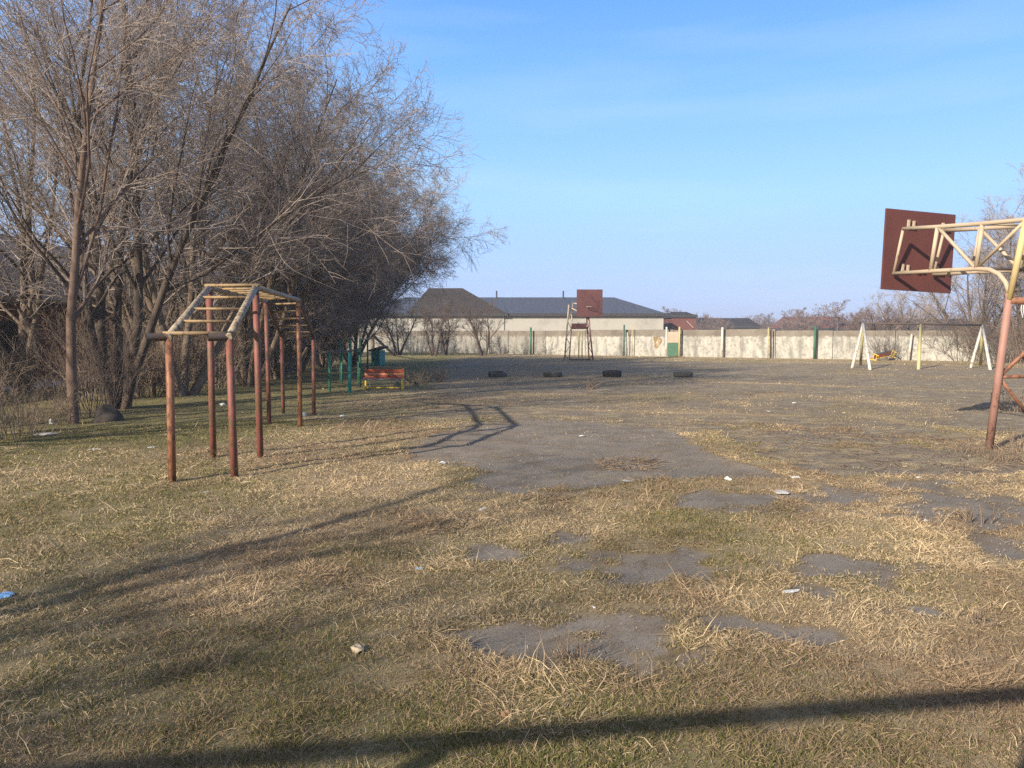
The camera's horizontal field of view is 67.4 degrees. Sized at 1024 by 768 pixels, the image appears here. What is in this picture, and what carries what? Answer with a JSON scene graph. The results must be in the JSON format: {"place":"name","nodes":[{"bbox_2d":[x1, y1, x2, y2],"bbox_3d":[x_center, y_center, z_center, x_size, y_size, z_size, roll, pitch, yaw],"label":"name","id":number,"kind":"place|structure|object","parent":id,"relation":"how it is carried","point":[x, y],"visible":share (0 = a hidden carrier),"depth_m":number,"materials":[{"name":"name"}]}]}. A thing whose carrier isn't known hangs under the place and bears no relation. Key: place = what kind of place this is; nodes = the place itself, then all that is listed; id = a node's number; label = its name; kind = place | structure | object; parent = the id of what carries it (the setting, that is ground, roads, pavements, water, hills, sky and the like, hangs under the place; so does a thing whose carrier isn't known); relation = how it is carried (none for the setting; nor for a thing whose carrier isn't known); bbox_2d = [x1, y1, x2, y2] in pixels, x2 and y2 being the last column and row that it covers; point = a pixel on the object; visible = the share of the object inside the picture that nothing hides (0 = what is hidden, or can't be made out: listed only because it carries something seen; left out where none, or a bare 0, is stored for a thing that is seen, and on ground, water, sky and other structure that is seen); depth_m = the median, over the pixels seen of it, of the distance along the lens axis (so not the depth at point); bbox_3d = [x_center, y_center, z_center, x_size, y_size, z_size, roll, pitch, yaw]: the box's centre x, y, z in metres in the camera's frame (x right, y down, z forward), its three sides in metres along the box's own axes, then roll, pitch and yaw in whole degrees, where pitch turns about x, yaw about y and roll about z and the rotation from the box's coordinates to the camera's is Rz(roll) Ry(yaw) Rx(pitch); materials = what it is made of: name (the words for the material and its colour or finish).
{"place":"outdoors","nodes":[
{"label":"outdoors","id":0,"kind":"place"},
{"bbox_2d":[0,355,319,392],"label":"road","id":1,"kind":"structure","parent":0,"point":[40,384],"depth_m":25.15,"materials":[{"name":"grey asphalt"}]},
{"bbox_2d":[0,342,1023,767],"bbox_3d":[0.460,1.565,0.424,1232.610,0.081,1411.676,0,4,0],"label":"ground","id":2,"kind":"structure","parent":0,"point":[558,450],"depth_m":6.02,"materials":[{"name":"soil"}]},
{"bbox_2d":[0,592,14,598],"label":"litter bag","id":3,"kind":"object","parent":2,"relation":"on","point":[2,594],"visible":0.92,"depth_m":4.68,"materials":[{"name":"blue plastic"}]},
{"bbox_2d":[0,321,64,420],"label":"shrub","id":4,"kind":"object","parent":2,"relation":"on","point":[5,378],"visible":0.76,"depth_m":14.33,"materials":[{"name":"brown plant"}]},
{"bbox_2d":[0,372,84,427],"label":"shrub","id":5,"kind":"object","parent":2,"relation":"on","point":[54,413],"visible":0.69,"depth_m":13.66,"materials":[{"name":"brown plant"}]},
{"bbox_2d":[34,432,56,434],"bbox_3d":[-7.497,0.800,12.341,0.261,0.044,0.371,20,20,80],"label":"broken slab","id":6,"kind":"object","parent":2,"relation":"on","point":[48,433],"depth_m":12.30,"materials":[{"name":"grey concrete"}]},
{"bbox_2d":[0,366,93,439],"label":"shrub","id":7,"kind":"object","parent":2,"relation":"on","point":[20,419],"visible":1,"depth_m":12.07,"materials":[{"name":"brown plant"}]},
{"bbox_2d":[0,270,164,417],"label":"shrub","id":8,"kind":"object","parent":2,"relation":"on","point":[107,373],"visible":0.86,"depth_m":14.99,"materials":[{"name":"brown plant"}]},
{"bbox_2d":[34,295,164,401],"bbox_3d":[-9.972,-0.872,18.738,2.905,2.715,4.097,-2,4,-31],"label":"shrub","id":9,"kind":"object","parent":2,"relation":"on","point":[79,353],"visible":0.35,"depth_m":18.49,"materials":[{"name":"brown plant"}]},
{"bbox_2d":[90,404,123,423],"bbox_3d":[-7.499,0.597,14.239,0.581,0.447,0.592,0,4,0],"label":"mound of earth","id":10,"kind":"object","parent":2,"relation":"on","point":[106,413],"visible":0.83,"depth_m":14.10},
{"bbox_2d":[0,0,230,393],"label":"bare tree","id":11,"kind":"object","parent":2,"relation":"on","point":[34,306],"visible":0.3,"depth_m":20.62,"materials":[{"name":"brown plant"}]},
{"bbox_2d":[77,368,165,396],"bbox_3d":[-9.781,0.060,19.234,0.439,0.880,2.409,3,5,44],"label":"rail fence","id":12,"kind":"object","parent":2,"relation":"on","point":[153,386],"visible":0.12,"depth_m":19.91,"materials":[{"name":"brown metal"}]},
{"bbox_2d":[0,234,263,383],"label":"brick shed","id":13,"kind":"structure","parent":2,"relation":"on","point":[11,327],"depth_m":27.57,"materials":[{"name":"stone"}]},
{"bbox_2d":[0,321,17,353],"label":"window","id":14,"kind":"structure","parent":13,"relation":"in","point":[10,326],"depth_m":25.30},
{"bbox_2d":[82,323,94,351],"bbox_3d":[-16.580,-1.853,30.444,0.060,1.100,1.500,0,4,0],"label":"window","id":15,"kind":"structure","parent":13,"relation":"in","point":[83,323],"depth_m":29.80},
{"bbox_2d":[0,0,276,423],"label":"bare tree","id":16,"kind":"object","parent":2,"relation":"on","point":[75,281],"visible":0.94,"depth_m":13.88,"materials":[{"name":"brown plant"}]},
{"bbox_2d":[43,290,243,398],"bbox_3d":[-9.770,-1.095,20.558,3.821,2.939,4.328,2,4,34],"label":"shrub","id":17,"kind":"object","parent":2,"relation":"on","point":[140,387],"visible":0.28,"depth_m":19.99,"materials":[{"name":"brown plant"}]},
{"bbox_2d":[76,294,253,396],"bbox_3d":[-9.242,-1.110,20.475,4.506,2.987,3.196,-2,4,-31],"label":"shrub","id":18,"kind":"object","parent":2,"relation":"on","point":[162,361],"visible":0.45,"depth_m":20.38,"materials":[{"name":"brown plant"}]},
{"bbox_2d":[0,0,361,382],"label":"bare tree","id":19,"kind":"object","parent":2,"relation":"on","point":[127,305],"visible":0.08,"depth_m":25.26,"materials":[{"name":"brown plant"}]},
{"bbox_2d":[142,292,261,389],"bbox_3d":[-9.249,-1.386,22.803,3.486,3.258,4.916,-1,4,-19],"label":"shrub","id":20,"kind":"object","parent":2,"relation":"on","point":[220,373],"visible":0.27,"depth_m":22.88,"materials":[{"name":"brown plant"}]},
{"bbox_2d":[0,0,455,395],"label":"bare tree","id":21,"kind":"object","parent":2,"relation":"on","point":[181,388],"visible":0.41,"depth_m":20.36,"materials":[{"name":"brown plant"}]},
{"bbox_2d":[146,283,315,482],"bbox_3d":[-3.889,-0.211,12.005,0.874,2.432,7.659,0,4,-6],"label":"climbing frame","id":22,"kind":"object","parent":2,"relation":"on","point":[255,293],"visible":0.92,"depth_m":9.85,"materials":[{"name":"orange metal"}]},
{"bbox_2d":[145,272,316,384],"bbox_3d":[-8.740,-1.867,26.128,5.626,3.821,4.967,1,4,21],"label":"shrub","id":23,"kind":"object","parent":2,"relation":"on","point":[223,318],"visible":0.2,"depth_m":25.29,"materials":[{"name":"brown plant"}]},
{"bbox_2d":[0,0,472,386],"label":"bare tree","id":24,"kind":"object","parent":2,"relation":"on","point":[245,379],"visible":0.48,"depth_m":22.10,"materials":[{"name":"brown plant"}]},
{"bbox_2d":[0,0,481,408],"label":"bare tree","id":25,"kind":"object","parent":2,"relation":"on","point":[100,314],"visible":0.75,"depth_m":15.83,"materials":[{"name":"brown plant"}]},
{"bbox_2d":[94,179,402,380],"bbox_3d":[-9.966,-3.259,31.989,12.064,10.877,17.144,0,4,0],"label":"bare tree","id":26,"kind":"object","parent":2,"relation":"on","point":[293,370],"visible":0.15,"depth_m":30.23,"materials":[{"name":"brown plant"}]},
{"bbox_2d":[85,41,434,378],"bbox_3d":[-8.346,-5.633,29.080,15.577,11.212,10.951,3,4,37],"label":"bare tree","id":27,"kind":"object","parent":2,"relation":"on","point":[288,343],"visible":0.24,"depth_m":25.63,"materials":[{"name":"brown plant"}]},
{"bbox_2d":[214,306,308,376],"bbox_3d":[-9.419,-1.940,29.574,3.777,3.530,5.326,0,4,-4],"label":"shrub","id":28,"kind":"object","parent":2,"relation":"on","point":[291,352],"visible":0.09,"depth_m":29.45,"materials":[{"name":"brown plant"}]},
{"bbox_2d":[91,47,470,372],"bbox_3d":[-9.084,-5.608,32.428,15.051,13.696,12.050,1,4,14],"label":"bare tree","id":29,"kind":"object","parent":2,"relation":"on","point":[306,356],"visible":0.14,"depth_m":30.33,"materials":[{"name":"brown plant"}]},
{"bbox_2d":[144,157,475,367],"bbox_3d":[-9.879,-5.987,37.811,16.584,10.818,14.346,0,4,0],"label":"bare tree","id":30,"kind":"object","parent":2,"relation":"on","point":[324,364],"visible":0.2,"depth_m":37.38,"materials":[{"name":"brown plant"}]},
{"bbox_2d":[261,304,367,369],"bbox_3d":[-9.341,-2.721,35.258,5.732,4.409,6.492,-1,4,-9],"label":"shrub","id":31,"kind":"object","parent":2,"relation":"on","point":[316,355],"visible":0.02,"depth_m":36.14,"materials":[{"name":"brown plant"}]},
{"bbox_2d":[307,328,363,366],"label":"shrub","id":32,"kind":"object","parent":2,"relation":"on","point":[320,352],"visible":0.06,"depth_m":40.06,"materials":[{"name":"brown plant"}]},
{"bbox_2d":[211,137,469,360],"bbox_3d":[-9.486,-7.000,41.038,15.024,12.426,13.479,0,4,0],"label":"bare tree","id":33,"kind":"object","parent":2,"relation":"on","point":[425,211],"visible":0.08,"depth_m":36.76,"materials":[{"name":"brown plant"}]},
{"bbox_2d":[323,348,361,392],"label":"bars","id":34,"kind":"object","parent":2,"relation":"on","point":[349,369],"visible":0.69,"depth_m":21.62,"materials":[{"name":"green paint"}]},
{"bbox_2d":[316,318,381,361],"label":"shrub","id":35,"kind":"object","parent":2,"relation":"on","point":[346,346],"visible":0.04,"depth_m":48.03,"materials":[{"name":"brown plant"}]},
{"bbox_2d":[339,338,368,386],"bbox_3d":[-5.537,-0.779,26.526,0.942,1.647,6.072,-1,4,-8],"label":"pull up bar","id":36,"kind":"object","parent":2,"relation":"on","point":[350,343],"visible":0.72,"depth_m":26.90,"materials":[{"name":"green paint"}]},
{"bbox_2d":[350,643,363,654],"bbox_3d":[-0.776,1.337,3.865,0.070,0.040,0.114,-1,4,-18],"label":"stone","id":37,"kind":"object","parent":2,"relation":"on","point":[357,648],"visible":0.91,"depth_m":3.85,"materials":[{"name":"white stone"}]},
{"bbox_2d":[215,180,509,365],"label":"bare tree","id":38,"kind":"object","parent":2,"relation":"on","point":[355,356],"visible":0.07,"depth_m":40.34,"materials":[{"name":"brown plant"}]},
{"bbox_2d":[371,336,374,348],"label":"timber upright","id":39,"kind":"object","parent":2,"relation":"on","point":[372,342],"visible":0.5,"depth_m":49.85,"materials":[{"name":"brown wood"}]},
{"bbox_2d":[369,346,388,365],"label":"playground hut","id":40,"kind":"object","parent":2,"relation":"on","point":[377,358],"visible":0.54,"depth_m":41.29,"materials":[{"name":"teal paint"}]},
{"bbox_2d":[363,369,403,389],"bbox_3d":[-3.797,-0.104,22.746,1.165,0.676,0.519,0,4,-3],"label":"bench","id":41,"kind":"object","parent":2,"relation":"on","point":[384,372],"visible":0.88,"depth_m":22.89,"materials":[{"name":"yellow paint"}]},
{"bbox_2d":[374,336,395,355],"bbox_3d":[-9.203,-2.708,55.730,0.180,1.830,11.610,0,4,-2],"label":"leaning pole","id":42,"kind":"object","parent":2,"relation":"on","point":[388,349],"visible":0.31,"depth_m":54.84,"materials":[{"name":"brown wood"}]},
{"bbox_2d":[321,198,475,363],"bbox_3d":[-7.868,-5.707,39.445,12.069,10.022,8.374,0,4,0],"label":"bare tree","id":43,"kind":"object","parent":2,"relation":"on","point":[420,269],"visible":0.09,"depth_m":38.66,"materials":[{"name":"brown plant"}]},
{"bbox_2d":[374,307,422,354],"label":"tree","id":44,"kind":"object","parent":2,"relation":"on","point":[396,352],"visible":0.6,"depth_m":63.96,"materials":[{"name":"brown plant"}]},
{"bbox_2d":[396,369,429,384],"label":"weed clump","id":45,"kind":"object","parent":2,"relation":"on","point":[421,381],"visible":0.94,"depth_m":24.68,"materials":[{"name":"brown plant"}]},
{"bbox_2d":[310,394,519,412],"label":"weed litter","id":46,"kind":"object","parent":2,"relation":"on","point":[375,396],"visible":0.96,"depth_m":18.01,"materials":[{"name":"brown plant"}]},
{"bbox_2d":[414,365,452,381],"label":"weed clump","id":47,"kind":"object","parent":2,"relation":"on","point":[441,375],"visible":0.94,"depth_m":26.40,"materials":[{"name":"brown plant"}]},
{"bbox_2d":[419,301,456,355],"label":"tree","id":48,"kind":"object","parent":2,"relation":"on","point":[431,349],"visible":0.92,"depth_m":61.53,"materials":[{"name":"brown plant"}]},
{"bbox_2d":[429,302,463,354],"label":"tree","id":49,"kind":"object","parent":2,"relation":"on","point":[445,347],"visible":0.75,"depth_m":64.08,"materials":[{"name":"brown plant"}]},
{"bbox_2d":[406,288,507,330],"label":"brown roofed building","id":50,"kind":"structure","parent":2,"relation":"on","point":[458,297],"depth_m":87.63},
{"bbox_2d":[458,300,507,355],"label":"tree","id":51,"kind":"object","parent":2,"relation":"on","point":[476,322],"visible":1,"depth_m":61.03,"materials":[{"name":"brown plant"}]},
{"bbox_2d":[488,371,506,376],"bbox_3d":[-0.560,-0.374,29.877,0.740,0.197,0.740,3,9,2],"label":"tyre","id":52,"kind":"object","parent":2,"relation":"on","point":[497,374],"visible":0.93,"depth_m":29.63,"materials":[{"name":"rubber"}]},
{"bbox_2d":[501,710,510,716],"bbox_3d":[-0.026,1.373,3.198,0.035,0.034,0.041,2,4,32],"label":"stone","id":53,"kind":"object","parent":2,"relation":"on","point":[503,713],"visible":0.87,"depth_m":3.19,"materials":[{"name":"beige stone"}]},
{"bbox_2d":[360,291,668,331],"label":"long building","id":54,"kind":"structure","parent":2,"relation":"on","point":[539,313],"depth_m":87.77,"materials":[{"name":"white paint"}]},
{"bbox_2d":[530,327,531,353],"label":"wall pole","id":55,"kind":"object","parent":2,"relation":"on","point":[530,340],"depth_m":66.65,"materials":[{"name":"green metal"}]},
{"bbox_2d":[543,372,561,376],"bbox_3d":[1.588,-0.374,29.877,0.740,0.197,0.740,-1,0,9],"label":"tyre","id":56,"kind":"object","parent":2,"relation":"on","point":[552,374],"visible":0.94,"depth_m":29.56,"materials":[{"name":"rubber"}]},
{"bbox_2d":[552,625,598,660],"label":"weed clump","id":57,"kind":"object","parent":2,"relation":"on","point":[578,648],"visible":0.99,"depth_m":3.81,"materials":[{"name":"beige plant"}]},
{"bbox_2d":[564,289,602,359],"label":"basketball hoop","id":58,"kind":"object","parent":2,"relation":"on","point":[589,303],"visible":0.92,"depth_m":49.94,"materials":[{"name":"beige paint"}]},
{"bbox_2d":[579,376,602,389],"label":"weed clump","id":59,"kind":"object","parent":2,"relation":"on","point":[588,386],"visible":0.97,"depth_m":22.96,"materials":[{"name":"beige plant"}]},
{"bbox_2d":[602,370,621,376],"bbox_3d":[3.891,-0.404,29.875,0.740,0.240,0.740,-2,5,-1],"label":"tyre","id":60,"kind":"object","parent":2,"relation":"on","point":[611,373],"visible":0.98,"depth_m":29.58,"materials":[{"name":"rubber"}]},
{"bbox_2d":[623,325,624,355],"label":"wall pole","id":61,"kind":"object","parent":2,"relation":"on","point":[623,340],"depth_m":61.58,"materials":[{"name":"metal"}]},
{"bbox_2d":[590,452,666,471],"bbox_3d":[1.443,0.937,9.576,0.969,0.152,1.130,1,4,19],"label":"weed heap","id":62,"kind":"object","parent":2,"relation":"on","point":[642,462],"visible":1,"depth_m":9.57,"materials":[{"name":"beige plant"}]},
{"bbox_2d":[665,327,679,356],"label":"gate","id":63,"kind":"structure","parent":2,"relation":"on","point":[672,348],"depth_m":59.22,"materials":[{"name":"metal"}]},
{"bbox_2d":[347,329,1012,361],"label":"concrete wall","id":64,"kind":"structure","parent":2,"relation":"on","point":[753,343],"depth_m":58.00,"materials":[{"name":"paint"}]},
{"bbox_2d":[663,312,697,329],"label":"maroon shed","id":65,"kind":"structure","parent":2,"relation":"on","point":[681,320],"depth_m":92.74,"materials":[{"name":"brown"}]},
{"bbox_2d":[674,372,692,376],"bbox_3d":[6.662,-0.374,29.877,0.740,0.197,0.740,1,1,29],"label":"tyre","id":66,"kind":"object","parent":2,"relation":"on","point":[683,374],"visible":1,"depth_m":29.57,"materials":[{"name":"rubber"}]},
{"bbox_2d":[721,327,723,357],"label":"wall pole","id":67,"kind":"object","parent":2,"relation":"on","point":[722,331],"depth_m":56.99,"materials":[{"name":"white paint"}]},
{"bbox_2d":[696,318,761,329],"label":"house","id":68,"kind":"structure","parent":2,"relation":"on","point":[743,323],"depth_m":125.69,"materials":[{"name":"grey"}]},
{"bbox_2d":[767,328,768,357],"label":"wall pole","id":69,"kind":"object","parent":2,"relation":"on","point":[768,344],"depth_m":55.13,"materials":[{"name":"yellow paint"}]},
{"bbox_2d":[770,329,771,357],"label":"wall pole","id":70,"kind":"object","parent":2,"relation":"on","point":[771,345],"depth_m":54.99,"materials":[{"name":"brown metal"}]},
{"bbox_2d":[774,490,789,493],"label":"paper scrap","id":71,"kind":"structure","parent":2,"relation":"on","point":[782,491],"depth_m":7.77,"materials":[{"name":"white paper"}]},
{"bbox_2d":[783,589,798,592],"bbox_3d":[1.730,1.282,4.752,0.127,0.015,0.046,-2,4,-26],"label":"paper scrap","id":72,"kind":"object","parent":2,"relation":"on","point":[788,591],"visible":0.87,"depth_m":4.74,"materials":[{"name":"white paper"}]},
{"bbox_2d":[769,317,852,330],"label":"house","id":73,"kind":"structure","parent":2,"relation":"on","point":[824,327],"depth_m":129.74,"materials":[{"name":"red"}]},
{"bbox_2d":[813,326,816,358],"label":"wall pole","id":74,"kind":"object","parent":2,"relation":"on","point":[814,344],"depth_m":53.26,"materials":[{"name":"green metal"}]},
{"bbox_2d":[662,299,1020,340],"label":"wood","id":75,"kind":"object","parent":2,"relation":"on","point":[800,323],"visible":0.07,"depth_m":125.38,"materials":[{"name":"brown plant"}]},
{"bbox_2d":[691,426,1023,473],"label":"weed litter","id":76,"kind":"object","parent":2,"relation":"on","point":[881,439],"visible":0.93,"depth_m":10.78,"materials":[{"name":"beige plant"}]},
{"bbox_2d":[838,301,916,330],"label":"bare tree","id":77,"kind":"object","parent":2,"relation":"on","point":[886,319],"visible":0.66,"depth_m":61.04,"materials":[{"name":"brown plant"}]},
{"bbox_2d":[846,322,914,360],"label":"shrub","id":78,"kind":"object","parent":2,"relation":"on","point":[878,350],"visible":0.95,"depth_m":50.02,"materials":[{"name":"brown plant"}]},
{"bbox_2d":[870,350,895,360],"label":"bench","id":79,"kind":"object","parent":2,"relation":"on","point":[877,355],"visible":0.87,"depth_m":49.96,"materials":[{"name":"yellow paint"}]},
{"bbox_2d":[863,286,944,342],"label":"bare tree","id":80,"kind":"object","parent":2,"relation":"on","point":[902,313],"visible":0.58,"depth_m":69.60,"materials":[{"name":"brown plant"}]},
{"bbox_2d":[908,334,912,360],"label":"wall pole","id":81,"kind":"object","parent":2,"relation":"on","point":[910,344],"depth_m":49.96,"materials":[{"name":"white metal"}]},
{"bbox_2d":[851,322,991,369],"bbox_3d":[21.132,-1.902,38.841,8.599,2.473,5.491,0,4,0],"label":"swing frame","id":82,"kind":"object","parent":2,"relation":"on","point":[981,337],"visible":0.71,"depth_m":38.93,"materials":[{"name":"white paint"}]},
{"bbox_2d":[872,319,985,335],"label":"house","id":83,"kind":"structure","parent":2,"relation":"on","point":[911,326],"depth_m":118.56,"materials":[{"name":"red"}]},
{"bbox_2d":[897,295,996,360],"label":"shrub","id":84,"kind":"object","parent":2,"relation":"on","point":[956,334],"visible":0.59,"depth_m":48.56,"materials":[{"name":"brown plant"}]},
{"bbox_2d":[880,208,1023,450],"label":"basketball hoop","id":85,"kind":"object","parent":2,"relation":"on","point":[918,248],"visible":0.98,"depth_m":11.99,"materials":[{"name":"beige paint"}]},
{"bbox_2d":[880,231,1023,340],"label":"bare tree","id":86,"kind":"object","parent":2,"relation":"on","point":[954,284],"visible":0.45,"depth_m":49.96,"materials":[{"name":"brown plant"}]},
{"bbox_2d":[909,298,995,360],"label":"shrub","id":87,"kind":"object","parent":2,"relation":"on","point":[948,328],"visible":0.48,"depth_m":49.13,"materials":[{"name":"brown plant"}]},
{"bbox_2d":[948,435,987,455],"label":"weed clump","id":88,"kind":"object","parent":2,"relation":"on","point":[966,443],"visible":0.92,"depth_m":10.40,"materials":[{"name":"beige plant"}]},
{"bbox_2d":[944,500,995,524],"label":"weed clump","id":89,"kind":"object","parent":2,"relation":"on","point":[968,516],"visible":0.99,"depth_m":6.53,"materials":[{"name":"beige plant"}]},
{"bbox_2d":[956,595,1009,627],"bbox_3d":[2.587,1.272,4.190,0.235,0.183,0.261,1,4,15],"label":"weed clump","id":90,"kind":"object","parent":2,"relation":"on","point":[979,614],"visible":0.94,"depth_m":4.21,"materials":[{"name":"beige plant"}]},
{"bbox_2d":[946,294,1023,362],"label":"shrub","id":91,"kind":"object","parent":2,"relation":"on","point":[973,340],"visible":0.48,"depth_m":47.13,"materials":[{"name":"brown plant"}]},
{"bbox_2d":[954,162,1023,361],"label":"bare tree","id":92,"kind":"object","parent":2,"relation":"on","point":[1008,242],"visible":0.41,"depth_m":45.94,"materials":[{"name":"brown plant"}]},
{"bbox_2d":[954,283,1023,364],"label":"shrub","id":93,"kind":"object","parent":2,"relation":"on","point":[1017,350],"visible":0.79,"depth_m":43.40,"materials":[{"name":"brown plant"}]},
{"bbox_2d":[955,288,1023,363],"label":"shrub","id":94,"kind":"object","parent":2,"relation":"on","point":[992,344],"visible":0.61,"depth_m":45.25,"materials":[{"name":"brown plant"}]},
{"bbox_2d":[975,441,1022,463],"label":"weed clump","id":95,"kind":"object","parent":2,"relation":"on","point":[1001,456],"visible":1,"depth_m":9.75,"materials":[{"name":"beige plant"}]},
{"bbox_2d":[979,418,1023,452],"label":"weed clump","id":96,"kind":"object","parent":2,"relation":"on","point":[1013,441],"visible":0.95,"depth_m":10.62,"materials":[{"name":"beige plant"}]},
{"bbox_2d":[990,381,1023,411],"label":"weed clump","id":97,"kind":"object","parent":2,"relation":"on","point":[1009,399],"visible":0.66,"depth_m":16.39,"materials":[{"name":"brown plant"}]},
{"bbox_2d":[0,397,1023,767],"bbox_3d":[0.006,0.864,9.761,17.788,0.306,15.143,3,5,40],"label":"grass","id":98,"kind":"structure","parent":0,"point":[266,588],"depth_m":4.43,"materials":[{"name":"beige plant"}]},
{"bbox_2d":[0,352,1023,447],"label":"grass","id":99,"kind":"structure","parent":0,"point":[467,355],"depth_m":20.68,"materials":[{"name":"brown plant"}]},
{"bbox_2d":[0,0,1023,323],"label":"sky","id":100,"kind":"structure","parent":0,"point":[723,158],"materials":[{"name":"blue"}]}
]}

